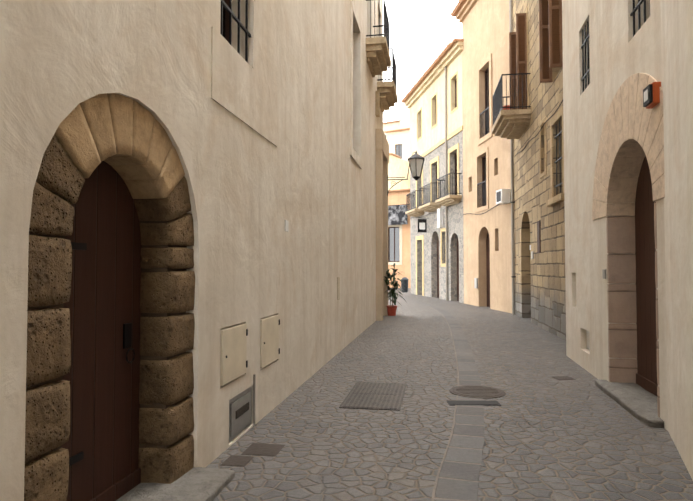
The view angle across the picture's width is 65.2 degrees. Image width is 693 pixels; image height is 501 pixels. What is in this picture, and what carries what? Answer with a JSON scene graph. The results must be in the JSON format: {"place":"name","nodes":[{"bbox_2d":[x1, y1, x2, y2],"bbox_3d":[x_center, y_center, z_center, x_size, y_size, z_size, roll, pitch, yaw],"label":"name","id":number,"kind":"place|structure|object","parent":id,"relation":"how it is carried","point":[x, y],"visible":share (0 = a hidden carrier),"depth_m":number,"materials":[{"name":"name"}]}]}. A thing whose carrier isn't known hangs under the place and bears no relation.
{"place":"outdoors","nodes":[
{"label":"outdoors","id":0,"kind":"place"},
{"bbox_2d":[0,0,396,500],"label":"building wall","id":1,"kind":"structure","parent":0,"point":[251,190],"depth_m":4.11,"materials":[{"name":"beige paint"}]},
{"bbox_2d":[26,199,186,455],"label":"mortar joints","id":2,"kind":"object","parent":1,"relation":"attached to","point":[155,405],"depth_m":3.71,"materials":[{"name":"concrete"}]},
{"bbox_2d":[54,93,184,198],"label":"door voussoirs","id":3,"kind":"object","parent":1,"relation":"attached to","point":[128,140],"depth_m":3.18,"materials":[{"name":"beige stone"}]},
{"bbox_2d":[236,402,248,418],"bbox_3d":[-0.951,1.447,4.905,0.028,0.070,0.326,0,-2,10],"label":"vent slot","id":4,"kind":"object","parent":1,"relation":"attached to","point":[243,409],"visible":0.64,"depth_m":4.89,"materials":[{"name":"black metal"}]},
{"bbox_2d":[253,374,255,426],"bbox_3d":[-0.885,1.441,5.191,0.020,0.500,0.021,0,-2,10],"label":"pipe","id":5,"kind":"object","parent":1,"relation":"attached to","point":[254,380],"visible":1,"depth_m":5.18,"materials":[{"name":"grey metal"}]},
{"bbox_2d":[220,277,339,385],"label":"utility boxes","id":6,"kind":"object","parent":1,"relation":"attached to","point":[233,348],"visible":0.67,"depth_m":4.88,"materials":[{"name":"beige metal"}]},
{"bbox_2d":[211,0,361,168],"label":"wall plaster","id":7,"kind":"object","parent":1,"relation":"attached to","point":[243,91],"visible":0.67,"depth_m":5.10,"materials":[{"name":"beige paint"}]},
{"bbox_2d":[366,37,397,116],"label":"balcony bases","id":8,"kind":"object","parent":1,"relation":"attached to","point":[379,61],"visible":0.83,"depth_m":14.65,"materials":[{"name":"beige stone"}]},
{"bbox_2d":[376,129,388,320],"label":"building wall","id":9,"kind":"structure","parent":1,"relation":"attached to","point":[382,153],"depth_m":15.56,"materials":[{"name":"beige paint"}]},
{"bbox_2d":[387,151,424,195],"bbox_3d":[1.880,-2.454,17.197,1.192,1.420,0.600,0,-2,10],"label":"street lantern","id":10,"kind":"object","parent":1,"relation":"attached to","point":[417,156],"depth_m":17.03,"materials":[{"name":"black metal"}]},
{"bbox_2d":[383,121,399,138],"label":"hill house","id":11,"kind":"structure","parent":0,"point":[391,126],"depth_m":71.27,"materials":[{"name":"white paint"}]},
{"bbox_2d":[387,129,409,161],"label":"hill house","id":12,"kind":"structure","parent":0,"point":[402,137],"depth_m":61.50,"materials":[{"name":"white paint"}]},
{"bbox_2d":[384,128,409,132],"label":"roof eave","id":13,"kind":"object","parent":12,"relation":"on","point":[397,130],"depth_m":61.36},
{"bbox_2d":[388,191,410,287],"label":"building facade","id":14,"kind":"structure","parent":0,"point":[397,198],"depth_m":39.78,"materials":[{"name":"paint"}]},
{"bbox_2d":[388,225,401,264],"bbox_3d":[4.336,-0.993,39.483,3.400,4.060,0.090,-1,-2,31],"label":"window frame","id":15,"kind":"object","parent":14,"relation":"attached to","point":[400,232],"visible":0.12,"depth_m":39.66,"materials":[{"name":"beige paint"}]},
{"bbox_2d":[388,205,407,224],"bbox_3d":[3.487,-2.564,39.472,2.100,1.400,0.041,-1,-2,31],"label":"mural","id":16,"kind":"object","parent":14,"relation":"attached to","point":[397,215],"visible":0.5,"depth_m":39.31},
{"bbox_2d":[388,189,409,191],"bbox_3d":[1.915,-4.354,41.457,10.385,0.100,1.250,-1,-2,31],"label":"roof eave","id":17,"kind":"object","parent":14,"relation":"on","point":[399,190],"depth_m":39.56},
{"bbox_2d":[383,0,461,122],"label":"sky","id":18,"kind":"structure","parent":0,"point":[420,30],"materials":[{"name":"white"}]},
{"bbox_2d":[406,130,463,302],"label":"facade","id":19,"kind":"structure","parent":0,"point":[454,220],"depth_m":25.98,"materials":[{"name":"grey stone"}]},
{"bbox_2d":[405,195,461,216],"bbox_3d":[4.126,-2.106,26.643,0.600,0.300,7.320,0,-2,-9],"label":"stone balcony","id":20,"kind":"object","parent":19,"relation":"attached to","point":[448,200],"visible":0.83,"depth_m":25.78,"materials":[{"name":"beige stone"}]},
{"bbox_2d":[445,67,447,300],"bbox_3d":[4.580,-3.185,24.866,0.100,10.950,0.100,0,-2,-9],"label":"cream building pipe","id":21,"kind":"object","parent":19,"relation":"attached to","point":[446,229],"visible":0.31,"depth_m":24.83,"materials":[{"name":"grey metal"}]},
{"bbox_2d":[410,51,462,156],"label":"building facade","id":22,"kind":"structure","parent":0,"point":[429,139],"depth_m":26.38,"materials":[{"name":"beige paint"}]},
{"bbox_2d":[401,38,463,102],"bbox_3d":[4.828,-8.816,27.387,1.950,0.161,8.846,0,-2,-9],"label":"roof eave","id":23,"kind":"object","parent":22,"relation":"on","point":[442,54],"depth_m":26.10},
{"bbox_2d":[405,41,462,107],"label":"cornice","id":24,"kind":"structure","parent":22,"relation":"attached to","point":[456,49],"depth_m":26.06,"materials":[{"name":"beige paint"}]},
{"bbox_2d":[417,71,462,156],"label":"window frames","id":25,"kind":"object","parent":22,"relation":"attached to","point":[449,136],"visible":0.69,"depth_m":26.14,"materials":[{"name":"paint"}]},
{"bbox_2d":[416,143,458,295],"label":"window frames","id":26,"kind":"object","parent":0,"point":[450,150],"visible":0.42,"depth_m":26.42,"materials":[{"name":"paint"}]},
{"bbox_2d":[206,288,692,500],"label":"street paving","id":27,"kind":"structure","parent":0,"point":[581,437],"depth_m":5.06,"materials":[{"name":"grey stone"}]},
{"bbox_2d":[24,135,194,500],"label":"door jamb stones","id":28,"kind":"object","parent":27,"relation":"on","point":[59,182],"depth_m":2.73,"materials":[{"name":"brown stone"}]},
{"bbox_2d":[116,467,234,500],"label":"door threshold","id":29,"kind":"object","parent":27,"relation":"on","point":[201,484],"depth_m":3.59,"materials":[{"name":"grey stone"}]},
{"bbox_2d":[221,455,252,466],"bbox_3d":[-0.859,1.658,4.265,0.194,0.006,0.224,0,-2,10],"label":"cover","id":30,"kind":"object","parent":27,"relation":"on","point":[238,461],"visible":1,"depth_m":4.24,"materials":[{"name":"grey metal"}]},
{"bbox_2d":[241,443,284,456],"bbox_3d":[-0.693,1.666,4.531,0.290,0.006,0.290,0,-2,10],"label":"cover","id":31,"kind":"object","parent":27,"relation":"on","point":[262,449],"visible":1,"depth_m":4.52,"materials":[{"name":"grey metal"}]},
{"bbox_2d":[339,382,406,410],"bbox_3d":[0.354,1.721,6.466,0.660,0.014,1.320,0,-2,10],"label":"drain grate","id":32,"kind":"object","parent":27,"relation":"on","point":[377,397],"visible":0.89,"depth_m":6.34,"materials":[{"name":"black metal"}]},
{"bbox_2d":[387,305,396,315],"bbox_3d":[1.426,1.899,17.083,0.360,0.310,0.360,0,-2,1],"label":"plant pot","id":33,"kind":"object","parent":27,"relation":"on","point":[391,310],"visible":0.83,"depth_m":16.96,"materials":[{"name":"ceramic"}]},
{"bbox_2d":[383,263,407,306],"bbox_3d":[1.417,1.127,17.149,1.127,1.460,0.892,0,-2,1],"label":"plant","id":34,"kind":"object","parent":33,"relation":"in","point":[393,293],"depth_m":17.06,"materials":[{"name":"green plant"}]},
{"bbox_2d":[401,277,408,291],"bbox_3d":[3.531,2.080,32.839,0.490,0.910,0.478,0,-2,1],"label":"litter bin","id":35,"kind":"object","parent":27,"relation":"on","point":[405,281],"visible":0.92,"depth_m":32.65,"materials":[{"name":"grey metal"}]},
{"bbox_2d":[388,295,483,500],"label":"paving strip","id":36,"kind":"object","parent":27,"relation":"on","point":[457,476],"visible":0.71,"depth_m":4.76,"materials":[{"name":"grey stone"}]},
{"bbox_2d":[449,385,505,398],"bbox_3d":[1.598,1.722,6.617,0.680,0.022,0.680,0,-2,1],"label":"manhole cover","id":37,"kind":"object","parent":36,"relation":"on","point":[474,391],"visible":0.94,"depth_m":6.56,"materials":[{"name":"grey metal"}]},
{"bbox_2d":[447,400,501,405],"bbox_3d":[1.425,1.711,6.071,0.570,0.010,0.210,0,-2,1],"label":"drain slot","id":38,"kind":"object","parent":27,"relation":"on","point":[483,403],"visible":0.93,"depth_m":6.03,"materials":[{"name":"black metal"}]},
{"bbox_2d":[552,376,575,379],"bbox_3d":[2.978,1.753,7.443,0.250,0.010,0.210,0,-2,-7],"label":"cover","id":39,"kind":"object","parent":27,"relation":"on","point":[562,377],"visible":0.96,"depth_m":7.40,"materials":[{"name":"grey metal"}]},
{"bbox_2d":[595,379,663,427],"bbox_3d":[3.284,1.699,6.064,0.497,0.149,1.932,0,-2,11],"label":"doorstep","id":40,"kind":"object","parent":27,"relation":"on","point":[637,401],"visible":0.5,"depth_m":5.94,"materials":[{"name":"grey stone"}]},
{"bbox_2d":[660,0,692,479],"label":"building wall","id":41,"kind":"structure","parent":27,"relation":"on","point":[677,46],"depth_m":4.30,"materials":[{"name":"paint"}]},
{"bbox_2d":[462,0,511,312],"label":"building facade","id":42,"kind":"structure","parent":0,"point":[485,28],"depth_m":20.67,"materials":[{"name":"beige paint"}]},
{"bbox_2d":[451,0,465,16],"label":"roof eave","id":43,"kind":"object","parent":42,"relation":"on","point":[457,8],"depth_m":22.60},
{"bbox_2d":[456,0,492,212],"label":"building trim","id":44,"kind":"structure","parent":42,"relation":"attached to","point":[465,9],"depth_m":20.64,"materials":[{"name":"beige paint"}]},
{"bbox_2d":[492,0,565,339],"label":"stone building facade","id":45,"kind":"structure","parent":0,"point":[540,292],"depth_m":13.98,"materials":[{"name":"beige stone"}]},
{"bbox_2d":[491,109,530,138],"bbox_3d":[4.812,-3.646,15.865,0.850,0.380,2.115,0,-2,8],"label":"stone balcony","id":46,"kind":"object","parent":45,"relation":"attached to","point":[512,124],"visible":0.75,"depth_m":15.19,"materials":[{"name":"beige stone"}]},
{"bbox_2d":[509,0,514,314],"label":"ashlar building pipe","id":47,"kind":"object","parent":45,"relation":"attached to","point":[512,190],"visible":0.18,"depth_m":17.42,"materials":[{"name":"beige metal"}]},
{"bbox_2d":[524,6,563,206],"bbox_3d":[4.908,-3.926,13.879,0.240,5.920,5.401,0,-2,8],"label":"window frame","id":48,"kind":"structure","parent":45,"relation":"attached to","point":[553,200],"depth_m":12.32,"materials":[{"name":"beige stone"}]},
{"bbox_2d":[509,0,562,108],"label":"window shutters","id":49,"kind":"object","parent":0,"point":[550,38],"visible":0.77,"depth_m":12.41,"materials":[{"name":"brown wood"}]},
{"bbox_2d":[562,0,667,430],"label":"building wall","id":50,"kind":"structure","parent":0,"point":[619,53],"depth_m":7.23,"materials":[{"name":"beige paint"}]},
{"bbox_2d":[592,73,664,219],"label":"portal voussoirs","id":51,"kind":"object","parent":50,"relation":"attached to","point":[632,135],"visible":0.67,"depth_m":6.42,"materials":[{"name":"beige stone"}]},
{"bbox_2d":[606,202,659,416],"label":"portal jamb stones","id":52,"kind":"object","parent":50,"relation":"attached to","point":[621,294],"visible":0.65,"depth_m":6.83,"materials":[{"name":"beige stone"}]},
{"bbox_2d":[646,82,660,108],"bbox_3d":[2.985,-1.508,5.267,0.070,0.200,0.200,0,-2,11],"label":"alarm box","id":53,"kind":"object","parent":50,"relation":"attached to","point":[656,93],"visible":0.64,"depth_m":5.17,"materials":[{"name":"orange plastic"}]},
{"label":"ground","id":54,"kind":"structure","parent":0,"visible":0},
{"bbox_2d":[388,155,409,189],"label":"hill house","id":55,"kind":"structure","parent":54,"relation":"on","point":[398,167],"depth_m":57.72,"materials":[{"name":"beige paint"}]},
{"bbox_2d":[400,105,409,128],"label":"hill house","id":56,"kind":"structure","parent":54,"relation":"on","point":[404,116],"depth_m":68.33,"materials":[{"name":"white paint"}]}
]}

